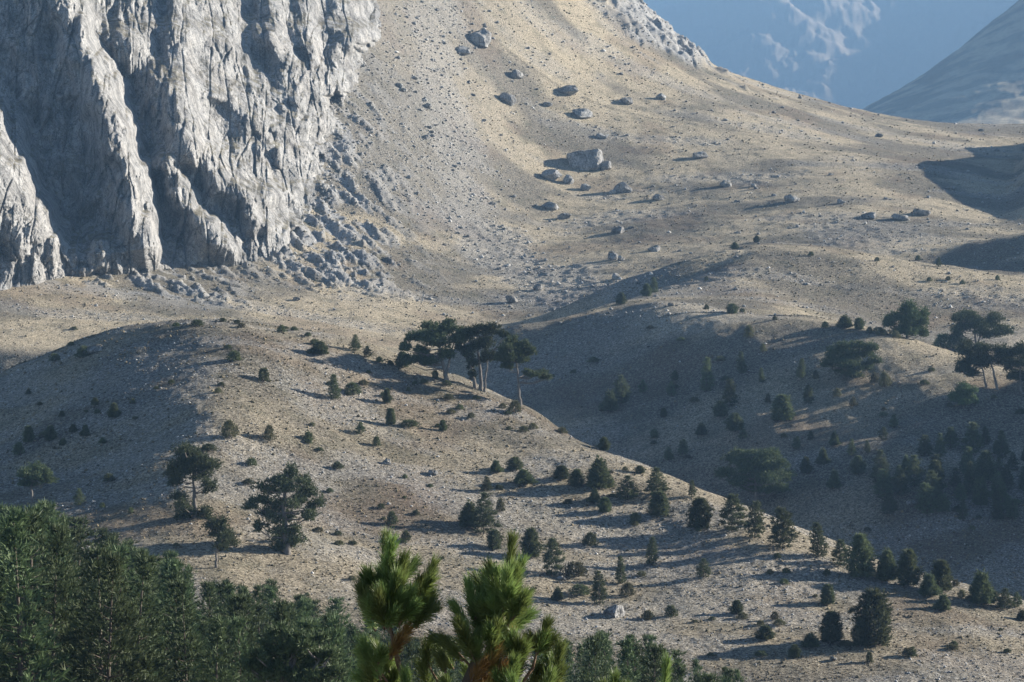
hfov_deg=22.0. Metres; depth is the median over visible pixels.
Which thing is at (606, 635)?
pine tree
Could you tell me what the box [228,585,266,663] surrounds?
pine tree
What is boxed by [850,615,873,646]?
juniper tree
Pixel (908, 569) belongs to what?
juniper tree
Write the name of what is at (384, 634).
pine tree
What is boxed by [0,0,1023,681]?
terrain
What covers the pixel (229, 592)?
pine tree
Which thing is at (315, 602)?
pine tree
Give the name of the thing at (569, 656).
pine tree
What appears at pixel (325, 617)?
pine tree
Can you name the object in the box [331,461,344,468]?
juniper shrub
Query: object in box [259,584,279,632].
pine tree
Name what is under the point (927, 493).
young conifer
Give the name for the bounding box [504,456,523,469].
juniper tree
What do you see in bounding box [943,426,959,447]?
young conifer
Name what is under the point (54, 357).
juniper shrub
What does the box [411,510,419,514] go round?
juniper shrub
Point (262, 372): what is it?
juniper shrub
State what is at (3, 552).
pine tree
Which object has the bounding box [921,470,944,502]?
young conifer
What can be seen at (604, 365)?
ground cover
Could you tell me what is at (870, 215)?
boulder
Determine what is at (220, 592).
pine tree
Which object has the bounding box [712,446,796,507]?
old pine
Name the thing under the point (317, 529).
thorn bush
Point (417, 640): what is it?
pine tree
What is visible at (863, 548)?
juniper tree
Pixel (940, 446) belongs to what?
young conifer
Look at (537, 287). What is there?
boulder
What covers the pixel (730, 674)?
pine tree
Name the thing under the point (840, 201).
boulder
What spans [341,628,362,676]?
pine tree
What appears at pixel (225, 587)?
pine tree
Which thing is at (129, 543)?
pine tree
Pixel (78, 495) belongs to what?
young conifer
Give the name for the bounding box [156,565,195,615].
pine tree
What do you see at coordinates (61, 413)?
juniper shrub
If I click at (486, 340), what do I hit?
old pine
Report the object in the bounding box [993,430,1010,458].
young conifer
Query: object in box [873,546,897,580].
juniper tree
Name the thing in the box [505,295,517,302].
boulder
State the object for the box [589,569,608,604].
young conifer
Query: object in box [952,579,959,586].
thorn bush
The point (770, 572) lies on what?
thorn bush
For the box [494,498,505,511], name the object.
thorn bush
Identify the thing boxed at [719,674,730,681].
pine tree
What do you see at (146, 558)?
pine tree
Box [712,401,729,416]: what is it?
juniper tree
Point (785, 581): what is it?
juniper shrub
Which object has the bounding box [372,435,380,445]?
juniper shrub
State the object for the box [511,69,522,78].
boulder
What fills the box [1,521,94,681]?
pine tree
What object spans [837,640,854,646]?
thorn bush
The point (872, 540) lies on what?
boulder
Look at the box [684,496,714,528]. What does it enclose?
juniper tree
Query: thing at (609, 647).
pine tree
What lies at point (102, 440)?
juniper shrub
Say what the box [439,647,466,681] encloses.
pine tree
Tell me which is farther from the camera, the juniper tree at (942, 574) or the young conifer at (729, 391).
the young conifer at (729, 391)
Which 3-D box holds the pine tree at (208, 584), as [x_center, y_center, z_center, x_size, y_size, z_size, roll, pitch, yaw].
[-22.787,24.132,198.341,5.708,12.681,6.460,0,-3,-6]
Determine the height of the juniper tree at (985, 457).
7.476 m
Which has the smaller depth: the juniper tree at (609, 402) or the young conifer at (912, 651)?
the young conifer at (912, 651)
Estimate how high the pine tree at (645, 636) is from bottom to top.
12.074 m
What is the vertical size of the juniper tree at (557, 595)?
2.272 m
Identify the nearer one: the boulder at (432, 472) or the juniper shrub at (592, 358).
the boulder at (432, 472)
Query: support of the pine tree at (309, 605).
on the terrain at (920, 66)
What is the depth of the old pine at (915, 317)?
663.56 m
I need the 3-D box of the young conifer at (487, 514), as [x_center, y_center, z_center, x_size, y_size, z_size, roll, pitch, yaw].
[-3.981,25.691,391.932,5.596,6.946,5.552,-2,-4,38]
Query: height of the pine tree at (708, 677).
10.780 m
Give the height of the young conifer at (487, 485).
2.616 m
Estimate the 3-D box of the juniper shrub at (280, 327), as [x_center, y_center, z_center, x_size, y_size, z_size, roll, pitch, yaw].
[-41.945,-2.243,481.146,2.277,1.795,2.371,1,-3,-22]
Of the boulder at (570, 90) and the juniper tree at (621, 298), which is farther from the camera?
the boulder at (570, 90)
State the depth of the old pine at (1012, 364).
616.87 m
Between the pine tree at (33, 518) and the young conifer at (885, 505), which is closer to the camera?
the pine tree at (33, 518)
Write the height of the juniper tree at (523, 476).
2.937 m
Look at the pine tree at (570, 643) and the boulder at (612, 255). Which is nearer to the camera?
the pine tree at (570, 643)
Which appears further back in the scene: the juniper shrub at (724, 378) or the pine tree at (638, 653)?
the juniper shrub at (724, 378)
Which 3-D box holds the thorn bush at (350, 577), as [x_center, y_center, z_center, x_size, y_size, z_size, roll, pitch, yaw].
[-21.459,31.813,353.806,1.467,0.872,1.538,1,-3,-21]
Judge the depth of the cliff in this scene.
891.48 m
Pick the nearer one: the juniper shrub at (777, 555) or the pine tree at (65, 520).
the pine tree at (65, 520)
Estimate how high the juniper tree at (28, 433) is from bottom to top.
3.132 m
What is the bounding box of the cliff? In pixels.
[0,0,397,306]
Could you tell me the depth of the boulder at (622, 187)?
1093.10 m
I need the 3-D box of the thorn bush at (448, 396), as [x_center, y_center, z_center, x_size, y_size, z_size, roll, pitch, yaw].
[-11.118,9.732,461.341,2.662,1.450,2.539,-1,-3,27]
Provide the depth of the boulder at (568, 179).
1101.78 m
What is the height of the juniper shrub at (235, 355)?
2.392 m
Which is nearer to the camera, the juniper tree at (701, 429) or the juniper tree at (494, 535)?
the juniper tree at (494, 535)
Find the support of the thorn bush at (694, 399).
on the terrain at (920, 66)
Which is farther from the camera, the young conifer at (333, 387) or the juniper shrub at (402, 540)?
the young conifer at (333, 387)
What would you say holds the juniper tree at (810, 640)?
on the terrain at (920, 66)
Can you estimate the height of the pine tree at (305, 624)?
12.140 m
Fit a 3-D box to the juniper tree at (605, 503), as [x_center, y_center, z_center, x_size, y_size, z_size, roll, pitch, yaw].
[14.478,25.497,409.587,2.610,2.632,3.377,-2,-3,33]
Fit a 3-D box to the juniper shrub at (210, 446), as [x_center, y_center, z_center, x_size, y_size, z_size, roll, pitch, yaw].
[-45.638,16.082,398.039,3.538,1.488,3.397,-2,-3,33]
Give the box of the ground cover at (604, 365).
[0,241,1023,589]
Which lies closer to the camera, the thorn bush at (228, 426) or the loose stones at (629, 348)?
the thorn bush at (228, 426)
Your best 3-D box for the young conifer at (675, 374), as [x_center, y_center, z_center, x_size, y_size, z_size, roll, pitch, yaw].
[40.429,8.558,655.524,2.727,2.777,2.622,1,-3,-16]
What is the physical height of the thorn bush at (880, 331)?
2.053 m
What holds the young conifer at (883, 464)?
on the terrain at (920, 66)
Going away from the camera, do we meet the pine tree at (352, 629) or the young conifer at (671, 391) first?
the pine tree at (352, 629)
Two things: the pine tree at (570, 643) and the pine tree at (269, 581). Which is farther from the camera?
the pine tree at (269, 581)
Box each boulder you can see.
[83,344,102,353]
[382,458,390,464]
[428,469,437,475]
[455,46,470,54]
[467,29,490,47]
[499,92,515,105]
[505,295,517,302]
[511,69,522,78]
[533,284,541,290]
[540,169,561,180]
[541,202,558,210]
[542,102,552,106]
[557,85,578,95]
[557,213,571,218]
[557,575,565,580]
[563,174,573,183]
[566,149,603,170]
[572,108,592,117]
[580,183,590,190]
[596,133,608,138]
[601,161,611,169]
[603,604,624,617]
[608,251,617,260]
[611,226,623,233]
[612,273,619,279]
[613,182,631,192]
[618,97,632,104]
[618,255,624,260]
[647,245,659,251]
[652,194,664,200]
[656,93,665,99]
[693,151,707,158]
[719,180,731,186]
[784,194,799,202]
[837,199,844,203]
[861,212,875,219]
[867,538,875,544]
[891,213,909,220]
[906,499,916,505]
[913,209,930,215]
[945,186,955,189]
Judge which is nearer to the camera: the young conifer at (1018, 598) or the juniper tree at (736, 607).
the juniper tree at (736, 607)
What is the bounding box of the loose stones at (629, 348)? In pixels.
[1,248,1023,587]
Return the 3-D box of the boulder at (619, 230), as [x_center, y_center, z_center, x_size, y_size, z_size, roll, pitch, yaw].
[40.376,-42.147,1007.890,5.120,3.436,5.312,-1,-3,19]
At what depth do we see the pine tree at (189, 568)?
242.59 m
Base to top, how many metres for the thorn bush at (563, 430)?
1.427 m
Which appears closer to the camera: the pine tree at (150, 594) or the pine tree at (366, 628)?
the pine tree at (150, 594)
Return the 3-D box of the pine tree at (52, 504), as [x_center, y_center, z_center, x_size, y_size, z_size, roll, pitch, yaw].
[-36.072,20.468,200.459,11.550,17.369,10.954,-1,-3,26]
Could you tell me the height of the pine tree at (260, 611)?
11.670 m
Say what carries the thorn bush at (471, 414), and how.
on the terrain at (920, 66)
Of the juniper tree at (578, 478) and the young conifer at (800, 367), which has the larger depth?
the young conifer at (800, 367)
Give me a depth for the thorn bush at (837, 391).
623.17 m
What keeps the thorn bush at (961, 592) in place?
on the terrain at (920, 66)
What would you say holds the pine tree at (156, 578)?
on the terrain at (920, 66)
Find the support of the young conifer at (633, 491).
on the terrain at (920, 66)
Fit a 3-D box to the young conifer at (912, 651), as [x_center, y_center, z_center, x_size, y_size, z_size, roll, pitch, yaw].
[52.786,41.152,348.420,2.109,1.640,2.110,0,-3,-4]
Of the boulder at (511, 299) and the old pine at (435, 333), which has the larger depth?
the boulder at (511, 299)
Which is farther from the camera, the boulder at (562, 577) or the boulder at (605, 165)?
the boulder at (605, 165)
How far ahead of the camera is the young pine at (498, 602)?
14.83 m
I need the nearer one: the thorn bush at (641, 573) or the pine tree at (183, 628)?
the pine tree at (183, 628)
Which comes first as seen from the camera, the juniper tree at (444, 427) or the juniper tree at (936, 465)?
the juniper tree at (444, 427)
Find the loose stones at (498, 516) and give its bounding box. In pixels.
[0,318,1023,681]
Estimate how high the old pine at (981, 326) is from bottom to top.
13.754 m
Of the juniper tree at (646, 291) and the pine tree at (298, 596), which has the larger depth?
the juniper tree at (646, 291)
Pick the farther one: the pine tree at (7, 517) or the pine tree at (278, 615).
the pine tree at (7, 517)
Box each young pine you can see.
[348,526,569,681]
[595,648,673,681]
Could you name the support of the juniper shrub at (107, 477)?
on the terrain at (920, 66)
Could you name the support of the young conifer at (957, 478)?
on the terrain at (920, 66)
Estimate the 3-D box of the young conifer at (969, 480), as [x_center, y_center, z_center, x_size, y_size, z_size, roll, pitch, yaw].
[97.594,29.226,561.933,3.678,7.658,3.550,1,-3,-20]
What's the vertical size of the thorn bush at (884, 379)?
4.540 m
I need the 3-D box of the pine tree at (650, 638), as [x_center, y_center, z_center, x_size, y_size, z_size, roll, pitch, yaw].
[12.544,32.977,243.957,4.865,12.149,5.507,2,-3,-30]
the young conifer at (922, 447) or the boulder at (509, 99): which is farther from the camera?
the boulder at (509, 99)
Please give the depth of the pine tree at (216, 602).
223.51 m
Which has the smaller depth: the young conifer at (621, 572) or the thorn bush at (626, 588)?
the thorn bush at (626, 588)
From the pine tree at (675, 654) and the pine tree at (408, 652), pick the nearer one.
the pine tree at (408, 652)
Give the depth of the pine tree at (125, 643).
125.31 m
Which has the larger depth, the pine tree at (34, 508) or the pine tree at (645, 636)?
the pine tree at (645, 636)
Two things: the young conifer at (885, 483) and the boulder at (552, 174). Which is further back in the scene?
the boulder at (552, 174)
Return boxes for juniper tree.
[21,426,35,442]
[43,425,57,440]
[68,423,78,431]
[79,423,90,435]
[90,397,99,404]
[105,402,120,417]
[305,339,329,353]
[381,388,393,402]
[385,407,395,424]
[393,351,408,367]
[438,420,447,430]
[457,499,479,527]
[486,529,504,549]
[489,459,504,472]
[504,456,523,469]
[512,467,539,483]
[518,527,544,557]
[550,586,563,600]
[551,465,569,479]
[566,468,585,486]
[585,454,616,488]
[586,487,599,502]
[595,436,610,450]
[597,389,619,410]
[597,497,611,511]
[615,292,626,303]
[635,465,645,473]
[639,283,652,296]
[645,490,670,515]
[649,429,658,437]
[660,408,666,416]
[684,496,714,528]
[695,421,706,434]
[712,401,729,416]
[723,412,745,430]
[726,303,739,312]
[727,599,743,613]
[730,242,739,248]
[753,235,760,241]
[754,625,776,639]
[769,393,795,420]
[787,644,802,657]
[799,457,813,473]
[800,632,819,647]
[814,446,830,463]
[818,610,844,643]
[819,584,834,604]
[826,469,841,487]
[828,431,841,444]
[834,314,854,327]
[843,532,878,578]
[846,585,894,646]
[849,455,866,473]
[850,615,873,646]
[853,317,866,329]
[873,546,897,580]
[893,547,924,586]
[901,454,909,470]
[916,571,943,595]
[924,459,946,490]
[929,592,951,610]
[932,558,953,590]
[934,493,951,511]
[967,567,1001,604]
[970,476,989,505]
[972,450,997,481]
[1016,609,1023,620]
[1020,445,1023,461]
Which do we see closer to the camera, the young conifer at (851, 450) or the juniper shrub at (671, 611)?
the juniper shrub at (671, 611)
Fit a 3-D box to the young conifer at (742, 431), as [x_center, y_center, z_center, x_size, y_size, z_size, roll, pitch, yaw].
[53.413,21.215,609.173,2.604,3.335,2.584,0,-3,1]
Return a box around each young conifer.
[72,488,85,504]
[326,374,342,398]
[349,334,361,350]
[355,422,364,433]
[362,346,372,356]
[468,491,502,533]
[479,477,493,491]
[542,537,565,575]
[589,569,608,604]
[611,375,631,403]
[614,475,641,499]
[614,555,626,583]
[638,379,647,391]
[643,467,670,494]
[644,536,659,564]
[650,277,658,292]
[664,446,673,460]
[666,381,676,395]
[669,370,678,379]
[677,439,688,454]
[688,480,695,496]
[694,558,711,577]
[695,515,703,530]
[699,356,715,391]
[716,492,748,531]
[722,378,739,405]
[736,351,747,372]
[738,426,746,438]
[743,499,766,537]
[758,368,764,382]
[764,506,800,548]
[792,436,800,448]
[796,358,805,377]
[802,384,816,403]
[806,431,814,439]
[807,522,828,556]
[811,370,819,378]
[830,539,848,566]
[846,439,856,455]
[863,440,870,452]
[868,449,892,481]
[871,468,894,497]
[877,427,887,439]
[879,492,898,514]
[889,414,898,426]
[891,465,904,483]
[893,469,909,495]
[901,647,907,656]
[903,454,926,486]
[907,646,917,656]
[914,434,934,456]
[914,482,940,513]
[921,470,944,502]
[927,453,944,469]
[933,433,946,455]
[936,257,940,266]
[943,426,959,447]
[947,467,961,485]
[956,499,969,519]
[959,451,970,470]
[960,421,985,453]
[961,446,974,474]
[962,461,975,493]
[981,426,991,444]
[989,490,1003,519]
[992,482,1011,509]
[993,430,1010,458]
[995,588,1016,608]
[1000,463,1014,489]
[1004,499,1019,519]
[1007,452,1019,470]
[1013,592,1022,606]
[1017,465,1023,489]
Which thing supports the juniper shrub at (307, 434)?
on the terrain at (920, 66)
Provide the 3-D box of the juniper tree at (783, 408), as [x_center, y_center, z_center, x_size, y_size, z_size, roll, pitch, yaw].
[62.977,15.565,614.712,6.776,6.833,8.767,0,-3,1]
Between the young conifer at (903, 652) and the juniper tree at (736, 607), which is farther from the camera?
the juniper tree at (736, 607)
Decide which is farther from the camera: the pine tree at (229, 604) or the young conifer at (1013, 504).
the young conifer at (1013, 504)
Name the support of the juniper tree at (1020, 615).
on the terrain at (920, 66)
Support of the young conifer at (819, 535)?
on the terrain at (920, 66)
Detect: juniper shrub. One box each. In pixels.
[12,442,24,454]
[47,353,60,360]
[58,411,65,416]
[58,438,65,445]
[73,345,91,357]
[97,437,106,443]
[102,473,115,481]
[189,319,204,325]
[200,443,219,450]
[226,350,243,360]
[242,478,255,483]
[245,457,258,465]
[258,367,271,381]
[276,324,287,331]
[303,431,315,440]
[304,438,312,443]
[307,339,317,344]
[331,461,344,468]
[344,381,361,393]
[348,540,357,544]
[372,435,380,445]
[375,356,383,362]
[377,503,385,508]
[385,510,398,525]
[387,360,394,365]
[397,419,419,427]
[398,538,407,542]
[399,529,411,540]
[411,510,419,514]
[431,369,439,378]
[440,380,451,385]
[455,404,464,409]
[494,484,502,488]
[562,498,573,504]
[568,583,591,594]
[582,531,599,545]
[585,356,598,362]
[627,512,640,522]
[661,605,678,616]
[720,376,730,380]
[754,650,767,655]
[774,552,781,557]
[779,578,788,584]
[782,568,791,572]
[820,321,828,327]
[822,569,830,574]
[866,327,873,333]
[866,651,873,662]
[872,327,885,331]
[877,411,887,415]
[918,379,929,384]
[931,333,956,347]
[1014,408,1023,413]
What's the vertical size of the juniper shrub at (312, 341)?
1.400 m
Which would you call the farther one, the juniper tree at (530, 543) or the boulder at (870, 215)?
the boulder at (870, 215)
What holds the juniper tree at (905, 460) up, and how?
on the terrain at (920, 66)
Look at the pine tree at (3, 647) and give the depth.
122.02 m
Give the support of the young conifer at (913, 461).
on the terrain at (920, 66)
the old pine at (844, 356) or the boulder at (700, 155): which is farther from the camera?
the boulder at (700, 155)
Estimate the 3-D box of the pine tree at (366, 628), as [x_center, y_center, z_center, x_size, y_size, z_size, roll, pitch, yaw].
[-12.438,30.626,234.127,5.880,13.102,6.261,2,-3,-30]
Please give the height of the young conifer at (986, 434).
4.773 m
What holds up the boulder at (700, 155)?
on the terrain at (920, 66)
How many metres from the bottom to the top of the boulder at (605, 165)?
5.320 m
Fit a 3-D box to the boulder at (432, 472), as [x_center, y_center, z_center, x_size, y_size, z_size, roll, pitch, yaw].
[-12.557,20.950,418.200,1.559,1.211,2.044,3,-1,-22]
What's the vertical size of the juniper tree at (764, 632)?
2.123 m
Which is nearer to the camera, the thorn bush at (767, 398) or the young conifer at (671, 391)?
the thorn bush at (767, 398)
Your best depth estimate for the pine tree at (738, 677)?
235.77 m
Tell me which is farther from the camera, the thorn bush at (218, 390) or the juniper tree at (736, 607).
the thorn bush at (218, 390)
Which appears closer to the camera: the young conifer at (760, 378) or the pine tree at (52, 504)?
the pine tree at (52, 504)
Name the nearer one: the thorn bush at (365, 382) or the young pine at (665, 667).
the young pine at (665, 667)
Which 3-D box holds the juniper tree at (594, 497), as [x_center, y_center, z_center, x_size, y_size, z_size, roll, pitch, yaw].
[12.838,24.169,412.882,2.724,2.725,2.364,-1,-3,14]
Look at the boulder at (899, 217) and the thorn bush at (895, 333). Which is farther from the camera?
the boulder at (899, 217)
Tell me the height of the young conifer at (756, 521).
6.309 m
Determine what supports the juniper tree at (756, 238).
on the terrain at (920, 66)
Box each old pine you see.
[15,460,58,502]
[162,440,225,519]
[199,514,240,567]
[237,621,348,681]
[239,460,325,554]
[398,315,467,380]
[454,319,510,392]
[492,333,553,405]
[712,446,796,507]
[818,339,885,378]
[882,298,930,338]
[946,381,978,408]
[947,308,1019,349]
[952,337,1009,389]
[1001,340,1023,392]
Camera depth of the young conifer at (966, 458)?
570.71 m
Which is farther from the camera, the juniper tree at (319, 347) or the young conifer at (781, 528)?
the juniper tree at (319, 347)
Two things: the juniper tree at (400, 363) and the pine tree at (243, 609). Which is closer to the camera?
the pine tree at (243, 609)
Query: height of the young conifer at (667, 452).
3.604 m
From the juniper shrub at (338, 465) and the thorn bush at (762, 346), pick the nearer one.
the juniper shrub at (338, 465)
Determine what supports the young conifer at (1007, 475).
on the terrain at (920, 66)
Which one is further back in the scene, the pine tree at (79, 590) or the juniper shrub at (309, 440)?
the juniper shrub at (309, 440)
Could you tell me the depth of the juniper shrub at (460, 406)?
456.93 m
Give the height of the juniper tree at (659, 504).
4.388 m
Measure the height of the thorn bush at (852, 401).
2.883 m
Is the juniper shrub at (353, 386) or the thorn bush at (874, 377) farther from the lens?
the thorn bush at (874, 377)
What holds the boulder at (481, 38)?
on the terrain at (920, 66)
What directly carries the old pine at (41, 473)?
on the terrain at (920, 66)
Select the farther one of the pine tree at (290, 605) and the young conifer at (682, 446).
the young conifer at (682, 446)
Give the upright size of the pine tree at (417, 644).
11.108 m
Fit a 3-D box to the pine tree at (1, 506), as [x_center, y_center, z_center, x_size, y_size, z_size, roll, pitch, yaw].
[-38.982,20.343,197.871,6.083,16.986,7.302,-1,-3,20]
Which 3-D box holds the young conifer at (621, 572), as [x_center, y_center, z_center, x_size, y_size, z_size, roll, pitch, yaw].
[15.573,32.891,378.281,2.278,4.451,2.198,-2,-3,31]
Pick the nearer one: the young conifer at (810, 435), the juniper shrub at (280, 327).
the juniper shrub at (280, 327)
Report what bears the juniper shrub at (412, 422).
on the terrain at (920, 66)
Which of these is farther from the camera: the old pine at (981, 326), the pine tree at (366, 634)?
the old pine at (981, 326)
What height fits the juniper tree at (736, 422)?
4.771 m
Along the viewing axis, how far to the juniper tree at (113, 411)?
427.53 m
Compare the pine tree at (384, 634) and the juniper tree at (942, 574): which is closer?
the pine tree at (384, 634)
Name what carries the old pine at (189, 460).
on the terrain at (920, 66)
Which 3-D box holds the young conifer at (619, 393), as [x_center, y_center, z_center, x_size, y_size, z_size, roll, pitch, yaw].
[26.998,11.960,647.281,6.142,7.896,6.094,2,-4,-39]
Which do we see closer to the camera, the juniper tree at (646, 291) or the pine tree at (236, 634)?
the pine tree at (236, 634)
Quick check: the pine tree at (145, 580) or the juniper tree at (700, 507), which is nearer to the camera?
the pine tree at (145, 580)
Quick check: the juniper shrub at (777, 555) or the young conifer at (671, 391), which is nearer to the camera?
the juniper shrub at (777, 555)
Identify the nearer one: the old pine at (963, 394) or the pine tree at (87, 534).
the pine tree at (87, 534)
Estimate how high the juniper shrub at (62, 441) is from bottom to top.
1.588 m
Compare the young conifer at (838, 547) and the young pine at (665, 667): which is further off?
the young conifer at (838, 547)
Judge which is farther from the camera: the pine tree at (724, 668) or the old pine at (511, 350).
the old pine at (511, 350)
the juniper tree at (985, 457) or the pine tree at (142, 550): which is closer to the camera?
the pine tree at (142, 550)
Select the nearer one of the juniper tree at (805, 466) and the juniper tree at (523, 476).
the juniper tree at (523, 476)
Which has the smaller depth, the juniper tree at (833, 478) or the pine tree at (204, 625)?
the pine tree at (204, 625)
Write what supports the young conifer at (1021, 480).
on the terrain at (920, 66)
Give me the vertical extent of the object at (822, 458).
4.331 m
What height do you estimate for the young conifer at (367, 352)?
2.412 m
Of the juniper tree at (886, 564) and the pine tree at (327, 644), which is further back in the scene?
the juniper tree at (886, 564)
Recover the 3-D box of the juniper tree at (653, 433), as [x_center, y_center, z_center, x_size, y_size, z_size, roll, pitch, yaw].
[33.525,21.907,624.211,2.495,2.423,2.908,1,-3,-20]
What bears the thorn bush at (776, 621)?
on the terrain at (920, 66)
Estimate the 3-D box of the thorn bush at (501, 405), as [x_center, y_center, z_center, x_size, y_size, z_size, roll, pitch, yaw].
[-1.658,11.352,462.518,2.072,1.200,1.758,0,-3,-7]
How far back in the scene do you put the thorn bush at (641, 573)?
381.96 m
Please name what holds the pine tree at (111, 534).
on the terrain at (920, 66)
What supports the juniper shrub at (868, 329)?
on the terrain at (920, 66)
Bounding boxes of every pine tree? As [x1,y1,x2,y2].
[0,500,8,525]
[0,504,43,576]
[0,505,29,657]
[0,507,77,681]
[0,509,104,681]
[0,515,16,632]
[0,531,21,681]
[1,502,69,680]
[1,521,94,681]
[2,515,111,674]
[9,545,97,667]
[34,544,174,681]
[36,496,85,616]
[38,502,77,580]
[44,511,84,620]
[60,549,174,681]
[64,514,99,583]
[64,543,172,681]
[66,526,98,659]
[77,539,140,672]
[84,527,117,575]
[98,551,178,679]
[102,530,119,543]
[106,534,126,593]
[121,538,141,574]
[126,545,144,606]
[127,547,172,650]
[129,549,160,624]
[140,591,167,679]
[144,558,220,678]
[150,568,221,681]
[151,564,171,632]
[155,557,211,678]
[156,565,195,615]
[157,550,192,604]
[162,575,211,681]
[165,603,210,681]
[180,612,243,681]
[183,564,197,611]
[192,584,220,625]
[196,619,227,680]
[197,577,229,657]
[200,583,237,659]
[201,587,222,622]
[209,591,268,681]
[211,580,234,641]
[212,593,246,676]
[219,578,230,615]
[222,613,256,681]
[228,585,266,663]
[236,584,247,629]
[242,603,275,641]
[245,584,272,631]
[254,625,288,681]
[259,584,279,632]
[260,578,281,637]
[268,597,294,664]
[269,616,340,681]
[271,604,290,657]
[272,600,303,630]
[288,597,311,629]
[291,594,309,612]
[293,596,318,631]
[306,599,323,630]
[307,616,347,681]
[318,610,346,681]
[319,611,347,662]
[321,613,357,681]
[323,595,352,667]
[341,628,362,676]
[343,621,358,678]
[349,635,367,680]
[351,629,371,678]
[353,615,380,668]
[353,628,381,673]
[377,628,405,653]
[383,626,404,658]
[386,629,410,668]
[399,635,420,681]
[399,635,423,681]
[407,641,420,681]
[409,644,428,681]
[422,656,440,681]
[432,644,458,681]
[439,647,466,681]
[442,669,457,681]
[444,655,465,681]
[525,650,540,681]
[561,642,575,681]
[563,638,576,681]
[570,638,602,680]
[571,643,585,681]
[575,630,612,681]
[576,639,598,681]
[584,629,631,676]
[590,634,619,680]
[596,629,617,681]
[607,635,647,681]
[615,642,649,681]
[617,633,647,681]
[633,632,652,680]
[634,641,674,681]
[639,633,658,679]
[668,649,687,681]
[670,659,694,681]
[689,659,705,681]
[691,671,701,681]
[699,671,720,681]
[719,666,728,681]
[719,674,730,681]
[725,667,735,681]
[733,669,746,681]
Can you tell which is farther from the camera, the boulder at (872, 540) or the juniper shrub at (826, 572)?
the boulder at (872, 540)
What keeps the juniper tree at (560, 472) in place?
on the terrain at (920, 66)
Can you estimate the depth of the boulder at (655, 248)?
961.92 m
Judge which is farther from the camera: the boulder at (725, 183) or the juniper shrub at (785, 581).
the boulder at (725, 183)
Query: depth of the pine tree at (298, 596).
234.18 m
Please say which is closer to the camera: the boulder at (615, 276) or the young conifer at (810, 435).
the young conifer at (810, 435)
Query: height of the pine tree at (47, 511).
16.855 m
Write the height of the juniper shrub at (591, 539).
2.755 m
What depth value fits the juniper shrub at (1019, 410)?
605.30 m
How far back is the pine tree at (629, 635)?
236.92 m
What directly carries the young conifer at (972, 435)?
on the terrain at (920, 66)
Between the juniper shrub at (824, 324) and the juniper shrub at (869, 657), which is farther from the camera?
the juniper shrub at (824, 324)
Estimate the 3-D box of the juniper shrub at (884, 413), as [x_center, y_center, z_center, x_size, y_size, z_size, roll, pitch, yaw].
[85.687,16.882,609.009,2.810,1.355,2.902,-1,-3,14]
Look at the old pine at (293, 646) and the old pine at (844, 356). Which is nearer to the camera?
the old pine at (293, 646)
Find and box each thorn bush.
[214,387,222,392]
[219,419,241,437]
[235,322,245,327]
[262,424,276,440]
[311,527,324,531]
[332,540,346,545]
[347,576,356,579]
[357,380,369,384]
[419,379,428,383]
[441,393,454,399]
[445,409,455,413]
[466,412,476,417]
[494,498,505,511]
[498,403,507,408]
[506,400,524,412]
[517,425,529,431]
[528,423,538,428]
[557,427,569,433]
[562,560,588,578]
[618,581,635,595]
[636,571,646,575]
[641,610,655,619]
[688,396,698,401]
[713,356,726,360]
[734,611,748,618]
[743,324,753,337]
[755,620,765,624]
[759,343,767,351]
[764,393,770,402]
[765,569,773,573]
[770,611,779,619]
[772,619,785,624]
[831,387,842,395]
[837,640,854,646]
[849,396,857,406]
[869,372,878,382]
[873,329,888,335]
[877,371,892,386]
[891,330,902,337]
[944,644,958,649]
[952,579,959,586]
[957,589,965,597]
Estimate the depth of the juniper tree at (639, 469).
428.83 m
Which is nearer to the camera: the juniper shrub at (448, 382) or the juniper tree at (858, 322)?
the juniper shrub at (448, 382)
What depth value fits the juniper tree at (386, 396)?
452.35 m
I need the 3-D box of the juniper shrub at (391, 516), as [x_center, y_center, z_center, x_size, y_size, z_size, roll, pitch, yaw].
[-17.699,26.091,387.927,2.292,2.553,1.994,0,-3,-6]
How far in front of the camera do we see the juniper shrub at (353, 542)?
374.92 m
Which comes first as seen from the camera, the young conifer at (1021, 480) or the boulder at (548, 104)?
the young conifer at (1021, 480)
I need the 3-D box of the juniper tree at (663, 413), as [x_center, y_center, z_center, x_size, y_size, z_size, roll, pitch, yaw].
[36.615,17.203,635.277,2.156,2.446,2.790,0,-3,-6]
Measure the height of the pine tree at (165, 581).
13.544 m
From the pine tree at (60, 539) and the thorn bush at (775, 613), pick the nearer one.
the pine tree at (60, 539)
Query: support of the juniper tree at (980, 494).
on the terrain at (920, 66)
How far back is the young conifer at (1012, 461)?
574.37 m
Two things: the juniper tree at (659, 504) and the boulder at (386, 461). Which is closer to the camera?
the juniper tree at (659, 504)
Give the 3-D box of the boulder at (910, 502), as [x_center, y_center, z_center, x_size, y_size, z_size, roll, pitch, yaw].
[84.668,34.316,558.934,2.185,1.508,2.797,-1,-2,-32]
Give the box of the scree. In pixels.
[4,0,1023,331]
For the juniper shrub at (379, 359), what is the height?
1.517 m
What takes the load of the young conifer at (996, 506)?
on the terrain at (920, 66)
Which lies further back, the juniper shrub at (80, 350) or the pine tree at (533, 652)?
the juniper shrub at (80, 350)
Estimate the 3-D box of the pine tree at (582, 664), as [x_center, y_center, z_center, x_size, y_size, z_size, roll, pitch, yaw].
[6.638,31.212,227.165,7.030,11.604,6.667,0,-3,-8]
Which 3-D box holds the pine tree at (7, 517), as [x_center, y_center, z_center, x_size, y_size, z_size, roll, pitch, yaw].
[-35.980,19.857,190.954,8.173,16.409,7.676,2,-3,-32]

